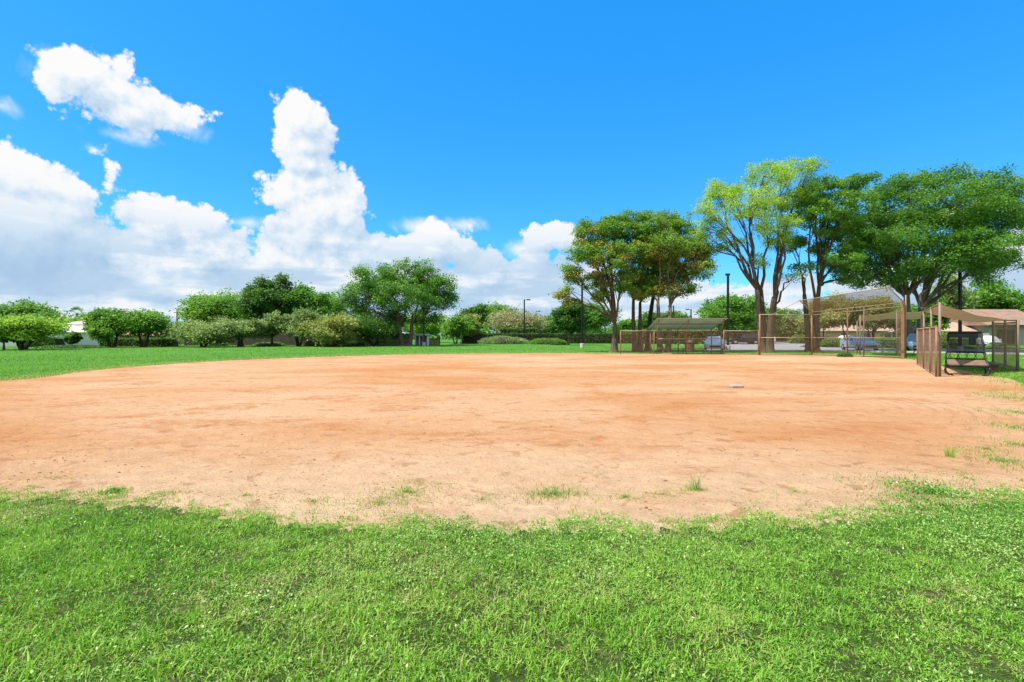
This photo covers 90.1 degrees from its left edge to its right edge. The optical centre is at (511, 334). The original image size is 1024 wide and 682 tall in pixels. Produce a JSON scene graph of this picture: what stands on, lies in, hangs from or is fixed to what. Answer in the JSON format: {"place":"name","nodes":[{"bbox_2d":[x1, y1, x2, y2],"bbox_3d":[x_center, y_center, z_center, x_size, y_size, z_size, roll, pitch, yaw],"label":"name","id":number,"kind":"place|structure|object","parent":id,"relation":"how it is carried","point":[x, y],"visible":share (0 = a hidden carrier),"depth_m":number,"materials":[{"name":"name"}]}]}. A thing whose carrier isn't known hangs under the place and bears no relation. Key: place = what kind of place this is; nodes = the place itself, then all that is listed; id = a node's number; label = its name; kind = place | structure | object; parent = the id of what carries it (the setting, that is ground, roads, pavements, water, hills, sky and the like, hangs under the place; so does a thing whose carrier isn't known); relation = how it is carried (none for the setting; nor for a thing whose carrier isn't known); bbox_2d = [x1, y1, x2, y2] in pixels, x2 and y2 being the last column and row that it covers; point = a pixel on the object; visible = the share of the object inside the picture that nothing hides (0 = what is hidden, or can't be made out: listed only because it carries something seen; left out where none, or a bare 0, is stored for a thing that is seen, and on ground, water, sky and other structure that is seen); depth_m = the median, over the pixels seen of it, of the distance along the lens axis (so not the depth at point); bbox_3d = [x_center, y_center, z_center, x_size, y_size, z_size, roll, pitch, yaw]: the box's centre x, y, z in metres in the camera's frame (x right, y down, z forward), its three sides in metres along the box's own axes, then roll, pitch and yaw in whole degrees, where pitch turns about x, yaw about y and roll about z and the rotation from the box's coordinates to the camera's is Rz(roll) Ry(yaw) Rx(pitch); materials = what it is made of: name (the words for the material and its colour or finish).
{"place":"outdoors","nodes":[
{"label":"outdoors","id":0,"kind":"place"},
{"bbox_2d":[429,338,439,344],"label":"timber fence","id":1,"kind":"object","parent":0,"point":[434,341],"visible":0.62,"depth_m":76.49,"materials":[{"name":"wood"}]},
{"bbox_2d":[0,353,1023,536],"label":"infield dirt","id":2,"kind":"structure","parent":0,"point":[545,400],"depth_m":8.21,"materials":[{"name":"soil"}]},
{"bbox_2d":[3,379,1019,510],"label":"clay clods","id":3,"kind":"object","parent":2,"relation":"on","point":[461,474],"visible":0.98,"depth_m":5.91,"materials":[{"name":"brown soil"}]},
{"bbox_2d":[620,330,654,353],"bbox_3d":[10.022,0.676,40.949,2.716,2.048,0.090,0,0,9],"label":"chain link fence","id":4,"kind":"object","parent":2,"relation":"on","point":[636,343],"visible":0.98,"depth_m":40.95,"materials":[{"name":"metal"}]},
{"bbox_2d":[647,318,727,353],"bbox_3d":[14.169,0.207,41.748,5.628,2.985,3.105,0,0,0],"label":"green dugout","id":5,"kind":"object","parent":2,"relation":"on","point":[686,324],"visible":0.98,"depth_m":41.00,"materials":[{"name":"metal"}]},
{"bbox_2d":[723,330,758,354],"bbox_3d":[17.959,0.676,40.095,2.648,2.048,0.089,0,0,13],"label":"chain link fence","id":6,"kind":"object","parent":2,"relation":"on","point":[744,331],"visible":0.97,"depth_m":40.13,"materials":[{"name":"metal"}]},
{"bbox_2d":[836,352,853,356],"bbox_3d":[23.577,1.436,36.306,1.072,0.376,0.877,0,0,0],"label":"weed clump","id":7,"kind":"object","parent":2,"relation":"on","point":[844,354],"visible":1,"depth_m":36.09,"materials":[{"name":"green plant"}]},
{"bbox_2d":[944,331,991,375],"bbox_3d":[17.946,0.741,20.218,1.390,1.722,1.194,0,0,38],"label":"team bench","id":8,"kind":"object","parent":2,"relation":"on","point":[974,362],"visible":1,"depth_m":20.42,"materials":[{"name":"black metal"}]},
{"bbox_2d":[923,302,1018,376],"bbox_3d":[20.748,0.245,23.250,3.067,2.910,11.760,0,0,35],"label":"canopy shelter","id":9,"kind":"object","parent":2,"relation":"on","point":[939,309],"visible":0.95,"depth_m":22.24,"materials":[{"name":"beige fabric"}]},
{"bbox_2d":[0,335,1023,382],"bbox_3d":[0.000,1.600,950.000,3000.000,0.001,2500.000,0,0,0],"label":"ground","id":10,"kind":"structure","parent":0,"point":[444,342],"depth_m":47.78,"materials":[{"name":"green plant"}]},
{"bbox_2d":[0,328,16,349],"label":"tree","id":11,"kind":"object","parent":10,"relation":"on","point":[4,340],"visible":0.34,"depth_m":51.72,"materials":[{"name":"green plant"}]},
{"bbox_2d":[0,313,73,349],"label":"dome tree","id":12,"kind":"object","parent":10,"relation":"on","point":[30,328],"visible":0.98,"depth_m":52.07,"materials":[{"name":"green plant"}]},
{"bbox_2d":[0,296,81,322],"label":"dome tree","id":13,"kind":"object","parent":10,"relation":"on","point":[23,309],"visible":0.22,"depth_m":75.75,"materials":[{"name":"green plant"}]},
{"bbox_2d":[19,337,65,346],"bbox_3d":[-58.845,0.954,63.998,5.142,1.462,1.924,0,0,0],"label":"hedge","id":14,"kind":"object","parent":10,"relation":"on","point":[58,341],"visible":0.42,"depth_m":63.36,"materials":[{"name":"green plant"}]},
{"bbox_2d":[0,325,115,345],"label":"house","id":15,"kind":"structure","parent":10,"relation":"on","point":[85,341],"depth_m":71.93,"materials":[{"name":"white paint"}]},
{"bbox_2d":[33,344,110,347],"bbox_3d":[-51.711,1.415,60.028,8.444,0.504,4.136,0,0,0],"label":"shrub","id":16,"kind":"object","parent":10,"relation":"on","point":[73,346],"visible":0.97,"depth_m":58.81,"materials":[{"name":"green plant"}]},
{"bbox_2d":[62,331,83,344],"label":"tree","id":17,"kind":"object","parent":10,"relation":"on","point":[75,337],"visible":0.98,"depth_m":61.66,"materials":[{"name":"green plant"}]},
{"bbox_2d":[68,306,83,320],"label":"palm tree","id":18,"kind":"object","parent":10,"relation":"on","point":[75,308],"visible":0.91,"depth_m":111.51,"materials":[{"name":"green plant"}]},
{"bbox_2d":[61,321,127,339],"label":"two storey house","id":19,"kind":"structure","parent":10,"relation":"on","point":[77,324],"depth_m":76.90,"materials":[{"name":"white paint"}]},
{"bbox_2d":[77,307,128,346],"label":"shade tree","id":20,"kind":"object","parent":10,"relation":"on","point":[97,322],"visible":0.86,"depth_m":61.97,"materials":[{"name":"green plant"}]},
{"bbox_2d":[98,337,180,345],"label":"hedge","id":21,"kind":"object","parent":10,"relation":"on","point":[151,342],"visible":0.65,"depth_m":68.44,"materials":[{"name":"green plant"}]},
{"bbox_2d":[105,307,179,346],"bbox_3d":[-46.383,-0.937,64.654,7.471,5.275,8.042,0,0,0],"label":"shade tree","id":22,"kind":"object","parent":10,"relation":"on","point":[148,323],"visible":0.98,"depth_m":63.41,"materials":[{"name":"green plant"}]},
{"bbox_2d":[119,333,183,343],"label":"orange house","id":23,"kind":"structure","parent":10,"relation":"on","point":[143,337],"depth_m":79.00,"materials":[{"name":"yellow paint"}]},
{"bbox_2d":[153,315,249,346],"bbox_3d":[-38.119,-0.449,64.455,10.807,4.297,8.980,0,0,0],"label":"grey oak","id":24,"kind":"object","parent":10,"relation":"on","point":[214,332],"visible":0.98,"depth_m":62.89,"materials":[{"name":"green plant"}]},
{"bbox_2d":[172,287,250,324],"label":"feathery tree","id":25,"kind":"object","parent":10,"relation":"on","point":[204,307],"visible":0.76,"depth_m":90.09,"materials":[{"name":"green plant"}]},
{"bbox_2d":[222,317,269,346],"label":"grey oak","id":26,"kind":"object","parent":10,"relation":"on","point":[252,331],"visible":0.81,"depth_m":65.09,"materials":[{"name":"green plant"}]},
{"bbox_2d":[228,272,303,320],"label":"dense tree","id":27,"kind":"object","parent":10,"relation":"on","point":[258,301],"visible":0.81,"depth_m":83.89,"materials":[{"name":"green plant"}]},
{"bbox_2d":[252,342,285,345],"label":"shrub","id":28,"kind":"object","parent":10,"relation":"on","point":[268,344],"visible":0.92,"depth_m":68.91,"materials":[{"name":"green plant"}]},
{"bbox_2d":[259,310,292,345],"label":"grey oak","id":29,"kind":"object","parent":10,"relation":"on","point":[275,321],"visible":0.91,"depth_m":67.10,"materials":[{"name":"green plant"}]},
{"bbox_2d":[184,333,408,344],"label":"timber fence","id":30,"kind":"object","parent":10,"relation":"on","point":[390,340],"visible":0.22,"depth_m":73.99,"materials":[{"name":"brown wood"}]},
{"bbox_2d":[280,306,322,345],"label":"grey oak","id":31,"kind":"object","parent":10,"relation":"on","point":[293,330],"visible":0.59,"depth_m":67.11,"materials":[{"name":"green plant"}]},
{"bbox_2d":[276,280,334,317],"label":"leafy tree","id":32,"kind":"object","parent":10,"relation":"on","point":[314,301],"visible":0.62,"depth_m":87.78,"materials":[{"name":"green plant"}]},
{"bbox_2d":[304,340,321,345],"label":"shrub","id":33,"kind":"object","parent":10,"relation":"on","point":[309,343],"visible":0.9,"depth_m":68.85,"materials":[{"name":"green plant"}]},
{"bbox_2d":[293,311,362,346],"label":"olive tree","id":34,"kind":"object","parent":10,"relation":"on","point":[335,330],"visible":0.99,"depth_m":64.59,"materials":[{"name":"green plant"}]},
{"bbox_2d":[323,292,346,318],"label":"leafy tree","id":35,"kind":"object","parent":10,"relation":"on","point":[332,309],"visible":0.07,"depth_m":94.84,"materials":[{"name":"green plant"}]},
{"bbox_2d":[349,315,401,345],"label":"twisted tree","id":36,"kind":"object","parent":10,"relation":"on","point":[371,327],"visible":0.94,"depth_m":68.31,"materials":[{"name":"green plant"}]},
{"bbox_2d":[329,257,461,345],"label":"spreading tree","id":37,"kind":"object","parent":10,"relation":"on","point":[418,286],"visible":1,"depth_m":71.25,"materials":[{"name":"green plant"}]},
{"bbox_2d":[63,311,749,339],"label":"distant wood","id":38,"kind":"object","parent":10,"relation":"on","point":[486,330],"visible":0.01,"depth_m":161.96,"materials":[{"name":"green plant"}]},
{"bbox_2d":[413,334,429,344],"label":"kiosk","id":39,"kind":"object","parent":10,"relation":"on","point":[418,339],"visible":0.61,"depth_m":75.76,"materials":[{"name":"white paint"}]},
{"bbox_2d":[422,302,427,345],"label":"lamp post","id":40,"kind":"object","parent":10,"relation":"on","point":[423,343],"visible":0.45,"depth_m":71.92,"materials":[{"name":"metal"}]},
{"bbox_2d":[403,311,447,336],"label":"leafy tree","id":41,"kind":"object","parent":10,"relation":"on","point":[430,329],"visible":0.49,"depth_m":97.50,"materials":[{"name":"green plant"}]},
{"bbox_2d":[439,314,477,343],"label":"tree","id":42,"kind":"object","parent":10,"relation":"on","point":[456,325],"visible":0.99,"depth_m":84.77,"materials":[{"name":"green plant"}]},
{"bbox_2d":[454,303,489,327],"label":"tree","id":43,"kind":"object","parent":10,"relation":"on","point":[474,309],"visible":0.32,"depth_m":119.64,"materials":[{"name":"green plant"}]},
{"bbox_2d":[462,313,481,336],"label":"tree","id":44,"kind":"object","parent":10,"relation":"on","point":[477,328],"visible":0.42,"depth_m":89.24,"materials":[{"name":"green plant"}]},
{"bbox_2d":[477,301,516,332],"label":"tree","id":45,"kind":"object","parent":10,"relation":"on","point":[489,309],"visible":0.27,"depth_m":120.10,"materials":[{"name":"green plant"}]},
{"bbox_2d":[477,335,529,343],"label":"bush","id":46,"kind":"object","parent":10,"relation":"on","point":[502,339],"visible":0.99,"depth_m":83.36,"materials":[{"name":"green plant"}]},
{"bbox_2d":[0,389,1023,681],"bbox_3d":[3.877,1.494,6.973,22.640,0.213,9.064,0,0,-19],"label":"grass","id":47,"kind":"structure","parent":10,"relation":"on","point":[140,531],"depth_m":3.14,"materials":[{"name":"green plant"}]},
{"bbox_2d":[0,467,1023,681],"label":"clover","id":48,"kind":"object","parent":47,"relation":"on","point":[932,488],"visible":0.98,"depth_m":3.61,"materials":[{"name":"green plant"}]},
{"bbox_2d":[0,344,1023,464],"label":"outfield grass","id":49,"kind":"structure","parent":10,"relation":"on","point":[34,375],"depth_m":34.97,"materials":[{"name":"green plant"}]},
{"bbox_2d":[482,304,549,332],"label":"dull tree","id":50,"kind":"object","parent":10,"relation":"on","point":[503,319],"visible":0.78,"depth_m":102.76,"materials":[{"name":"green plant"}]},
{"bbox_2d":[499,327,537,333],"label":"hedge","id":51,"kind":"object","parent":10,"relation":"on","point":[515,330],"visible":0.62,"depth_m":91.50,"materials":[{"name":"green plant"}]},
{"bbox_2d":[454,332,631,343],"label":"hedge","id":52,"kind":"object","parent":10,"relation":"on","point":[599,338],"visible":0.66,"depth_m":89.20,"materials":[{"name":"green plant"}]},
{"bbox_2d":[528,338,566,343],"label":"bush","id":53,"kind":"object","parent":10,"relation":"on","point":[542,341],"visible":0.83,"depth_m":81.63,"materials":[{"name":"green plant"}]},
{"bbox_2d":[540,314,561,332],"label":"tree","id":54,"kind":"object","parent":10,"relation":"on","point":[551,329],"visible":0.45,"depth_m":109.65,"materials":[{"name":"green plant"}]},
{"bbox_2d":[548,297,589,344],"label":"round tree","id":55,"kind":"object","parent":10,"relation":"on","point":[568,321],"visible":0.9,"depth_m":74.95,"materials":[{"name":"green plant"}]},
{"bbox_2d":[580,284,583,347],"bbox_3d":[8.101,-2.373,62.000,1.270,8.145,0.480,0,0,0],"label":"lamp post","id":56,"kind":"object","parent":10,"relation":"on","point":[581,344],"visible":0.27,"depth_m":61.90,"materials":[{"name":"metal"}]},
{"bbox_2d":[548,214,642,351],"bbox_3d":[7.362,-4.766,45.750,8.149,12.932,6.610,0,0,0],"label":"pod tree","id":57,"kind":"object","parent":10,"relation":"on","point":[592,247],"visible":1,"depth_m":45.35,"materials":[{"name":"green plant"}]},
{"bbox_2d":[583,300,622,332],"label":"tree","id":58,"kind":"object","parent":10,"relation":"on","point":[596,319],"visible":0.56,"depth_m":110.08,"materials":[{"name":"green plant"}]},
{"bbox_2d":[610,317,637,332],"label":"tree","id":59,"kind":"object","parent":10,"relation":"on","point":[624,325],"visible":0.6,"depth_m":123.92,"materials":[{"name":"green plant"}]},
{"bbox_2d":[604,207,669,351],"bbox_3d":[11.996,-5.022,47.805,7.220,13.444,6.900,0,0,-39],"label":"pod tree","id":60,"kind":"object","parent":10,"relation":"on","point":[639,245],"visible":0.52,"depth_m":46.83,"materials":[{"name":"green plant"}]},
{"bbox_2d":[631,309,677,330],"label":"dark oak","id":61,"kind":"object","parent":10,"relation":"on","point":[645,319],"visible":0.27,"depth_m":100.28,"materials":[{"name":"green plant"}]},
{"bbox_2d":[628,222,683,350],"bbox_3d":[13.884,-4.665,49.823,6.210,12.731,6.601,0,0,0],"label":"pod tree","id":62,"kind":"object","parent":10,"relation":"on","point":[650,314],"visible":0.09,"depth_m":49.78,"materials":[{"name":"green plant"}]},
{"bbox_2d":[667,310,689,317],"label":"tree","id":63,"kind":"object","parent":10,"relation":"on","point":[684,315],"visible":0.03,"depth_m":108.01,"materials":[{"name":"green plant"}]},
{"bbox_2d":[637,208,720,352],"bbox_3d":[14.767,-4.752,45.242,7.411,12.904,6.458,0,0,0],"label":"pod tree","id":64,"kind":"object","parent":10,"relation":"on","point":[673,226],"visible":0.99,"depth_m":45.10,"materials":[{"name":"green plant"}]},
{"bbox_2d":[636,329,726,343],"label":"hedge","id":65,"kind":"object","parent":10,"relation":"on","point":[692,332],"visible":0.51,"depth_m":83.20,"materials":[{"name":"green plant"}]},
{"bbox_2d":[685,340,693,351],"bbox_3d":[15.972,1.035,46.000,0.840,1.130,0.840,0,0,0],"label":"litter bin","id":66,"kind":"object","parent":10,"relation":"on","point":[689,345],"visible":0.63,"depth_m":45.67,"materials":[{"name":"brown"}]},
{"bbox_2d":[694,292,768,343],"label":"round tree","id":67,"kind":"object","parent":10,"relation":"on","point":[742,313],"visible":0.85,"depth_m":83.05,"materials":[{"name":"green plant"}]},
{"bbox_2d":[725,331,788,341],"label":"hedge","id":68,"kind":"object","parent":10,"relation":"on","point":[777,339],"visible":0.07,"depth_m":107.20,"materials":[{"name":"green plant"}]},
{"bbox_2d":[686,155,837,352],"bbox_3d":[21.254,-7.189,45.958,12.923,17.778,8.938,0,0,-25],"label":"tall tree","id":69,"kind":"object","parent":10,"relation":"on","point":[760,207],"visible":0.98,"depth_m":45.07,"materials":[{"name":"green plant"}]},
{"bbox_2d":[748,307,786,333],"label":"tree","id":70,"kind":"object","parent":10,"relation":"on","point":[778,317],"visible":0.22,"depth_m":96.23,"materials":[{"name":"green plant"}]},
{"bbox_2d":[775,308,804,339],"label":"tree","id":71,"kind":"object","parent":10,"relation":"on","point":[790,325],"visible":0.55,"depth_m":95.21,"materials":[{"name":"green plant"}]},
{"bbox_2d":[788,334,804,343],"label":"shrub","id":72,"kind":"object","parent":10,"relation":"on","point":[794,340],"visible":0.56,"depth_m":89.31,"materials":[{"name":"green plant"}]},
{"bbox_2d":[790,296,851,342],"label":"row oak","id":73,"kind":"object","parent":10,"relation":"on","point":[837,322],"visible":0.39,"depth_m":80.40,"materials":[{"name":"green plant"}]},
{"bbox_2d":[820,338,843,345],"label":"shrub","id":74,"kind":"object","parent":10,"relation":"on","point":[828,342],"visible":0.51,"depth_m":73.32,"materials":[{"name":"green plant"}]},
{"bbox_2d":[779,171,885,351],"bbox_3d":[29.352,-6.568,47.339,8.308,16.536,10.604,0,0,38],"label":"tall tree","id":75,"kind":"object","parent":10,"relation":"on","point":[816,204],"visible":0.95,"depth_m":45.98,"materials":[{"name":"green plant"}]},
{"bbox_2d":[759,287,906,357],"bbox_3d":[22.936,-0.701,37.067,3.007,4.801,8.640,0,0,-42],"label":"backstop","id":76,"kind":"object","parent":10,"relation":"on","point":[903,326],"visible":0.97,"depth_m":36.76,"materials":[{"name":"brown metal"}]},
{"bbox_2d":[826,290,874,338],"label":"row oak","id":77,"kind":"object","parent":10,"relation":"on","point":[853,313],"visible":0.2,"depth_m":82.75,"materials":[{"name":"green plant"}]},
{"bbox_2d":[819,325,893,339],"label":"tan house","id":78,"kind":"structure","parent":10,"relation":"on","point":[840,332],"depth_m":112.00,"materials":[{"name":"paint"}]},
{"bbox_2d":[705,350,1023,354],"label":"kerb","id":79,"kind":"structure","parent":10,"relation":"on","point":[858,351],"depth_m":46.68,"materials":[{"name":"concrete"}]},
{"bbox_2d":[707,342,1023,352],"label":"parking lot","id":80,"kind":"structure","parent":10,"relation":"on","point":[782,346],"depth_m":57.70,"materials":[{"name":"grey asphalt"}]},
{"bbox_2d":[703,336,726,349],"bbox_3d":[20.084,0.889,50.797,2.180,1.410,4.667,0,0,20],"label":"parked car","id":81,"kind":"object","parent":80,"relation":"on","point":[714,344],"visible":0.6,"depth_m":49.33,"materials":[{"name":"blue paint"}]},
{"bbox_2d":[725,273,730,349],"bbox_3d":[21.282,-2.123,50.442,0.480,7.645,1.270,0,0,25],"label":"lamp post","id":82,"kind":"object","parent":80,"relation":"on","point":[728,275],"visible":0.85,"depth_m":50.68,"materials":[{"name":"metal"}]},
{"bbox_2d":[729,334,757,343],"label":"parked car","id":83,"kind":"object","parent":80,"relation":"on","point":[750,338],"visible":0.71,"depth_m":82.14,"materials":[{"name":"paint"}]},
{"bbox_2d":[840,336,879,350],"bbox_3d":[34.953,0.889,51.497,2.180,1.410,4.667,0,0,9],"label":"parked car","id":84,"kind":"object","parent":80,"relation":"on","point":[852,343],"visible":0.68,"depth_m":50.73,"materials":[{"name":"blue metal"}]},
{"bbox_2d":[907,333,933,350],"bbox_3d":[38.087,0.744,47.997,2.260,1.700,4.787,0,0,35],"label":"parked car","id":85,"kind":"object","parent":80,"relation":"on","point":[911,340],"visible":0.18,"depth_m":46.80,"materials":[{"name":"blue paint"}]},
{"bbox_2d":[951,269,962,348],"bbox_3d":[41.649,-2.223,48.000,1.270,7.845,0.480,0,0,0],"label":"lamp post","id":86,"kind":"object","parent":80,"relation":"on","point":[959,301],"visible":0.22,"depth_m":47.90,"materials":[{"name":"metal"}]},
{"bbox_2d":[844,293,897,339],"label":"row oak","id":87,"kind":"object","parent":10,"relation":"on","point":[868,312],"visible":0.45,"depth_m":80.79,"materials":[{"name":"green plant"}]},
{"bbox_2d":[857,311,922,354],"bbox_3d":[29.852,0.000,40.250,4.403,3.400,5.713,0,0,32],"label":"canopy shelter","id":88,"kind":"object","parent":10,"relation":"on","point":[914,315],"visible":0.66,"depth_m":39.17,"materials":[{"name":"beige fabric"}]},
{"bbox_2d":[872,303,917,338],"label":"row oak","id":89,"kind":"object","parent":10,"relation":"on","point":[913,308],"visible":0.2,"depth_m":79.58,"materials":[{"name":"green plant"}]},
{"bbox_2d":[880,333,916,355],"bbox_3d":[28.416,0.750,37.641,1.500,1.700,1.550,0,0,-6],"label":"bleacher","id":90,"kind":"object","parent":10,"relation":"on","point":[884,341],"visible":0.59,"depth_m":38.25,"materials":[{"name":"grey paint"}]},
{"bbox_2d":[896,310,900,355],"bbox_3d":[26.888,0.003,35.525,0.086,3.394,1.584,0,0,26],"label":"chain link fence","id":91,"kind":"object","parent":10,"relation":"on","point":[899,341],"visible":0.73,"depth_m":35.69,"materials":[{"name":"metal"}]},
{"bbox_2d":[808,159,1023,349],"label":"broad tree","id":92,"kind":"object","parent":10,"relation":"on","point":[980,256],"visible":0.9,"depth_m":46.19,"materials":[{"name":"green plant"}]},
{"bbox_2d":[917,325,937,376],"bbox_3d":[18.689,0.676,23.126,0.090,2.048,9.689,0,0,35],"label":"chain link fence","id":93,"kind":"object","parent":10,"relation":"on","point":[922,343],"visible":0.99,"depth_m":21.86,"materials":[{"name":"metal"}]},
{"bbox_2d":[912,295,952,342],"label":"tree","id":94,"kind":"object","parent":10,"relation":"on","point":[945,322],"visible":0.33,"depth_m":69.12,"materials":[{"name":"green plant"}]},
{"bbox_2d":[888,322,977,344],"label":"hip house","id":95,"kind":"structure","parent":10,"relation":"on","point":[953,326],"depth_m":76.42,"materials":[{"name":"grey paint"}]},
{"bbox_2d":[941,332,957,347],"bbox_3d":[51.163,0.629,60.021,2.682,2.048,2.638,0,0,0],"label":"shrub","id":96,"kind":"object","parent":10,"relation":"on","point":[943,339],"visible":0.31,"depth_m":59.51,"materials":[{"name":"green plant"}]},
{"bbox_2d":[929,273,983,308],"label":"tree","id":97,"kind":"object","parent":10,"relation":"on","point":[952,295],"visible":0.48,"depth_m":82.98,"materials":[{"name":"green plant"}]},
{"bbox_2d":[949,309,1023,344],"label":"gabled house","id":98,"kind":"structure","parent":10,"relation":"on","point":[985,328],"depth_m":76.25,"materials":[{"name":"grey paint"}]},
{"bbox_2d":[976,336,1001,345],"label":"parked car","id":99,"kind":"object","parent":10,"relation":"on","point":[987,340],"visible":0.36,"depth_m":67.95,"materials":[{"name":"white paint"}]},
{"bbox_2d":[965,275,1023,308],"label":"tree","id":100,"kind":"object","parent":10,"relation":"on","point":[991,298],"visible":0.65,"depth_m":84.08,"materials":[{"name":"green plant"}]},
{"bbox_2d":[988,361,1002,370],"bbox_3d":[21.675,1.420,23.400,0.340,0.360,3.900,0,0,32],"label":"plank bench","id":101,"kind":"object","parent":10,"relation":"on","point":[994,366],"visible":0.4,"depth_m":22.14,"materials":[{"name":"brown wood"}]},
{"bbox_2d":[995,288,1023,311],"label":"tree","id":102,"kind":"object","parent":10,"relation":"on","point":[1017,305],"visible":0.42,"depth_m":82.68,"materials":[{"name":"green plant"}]},
{"bbox_2d":[0,0,1023,334],"label":"sky","id":103,"kind":"structure","parent":0,"point":[154,154],"materials":[{"name":"blue"}]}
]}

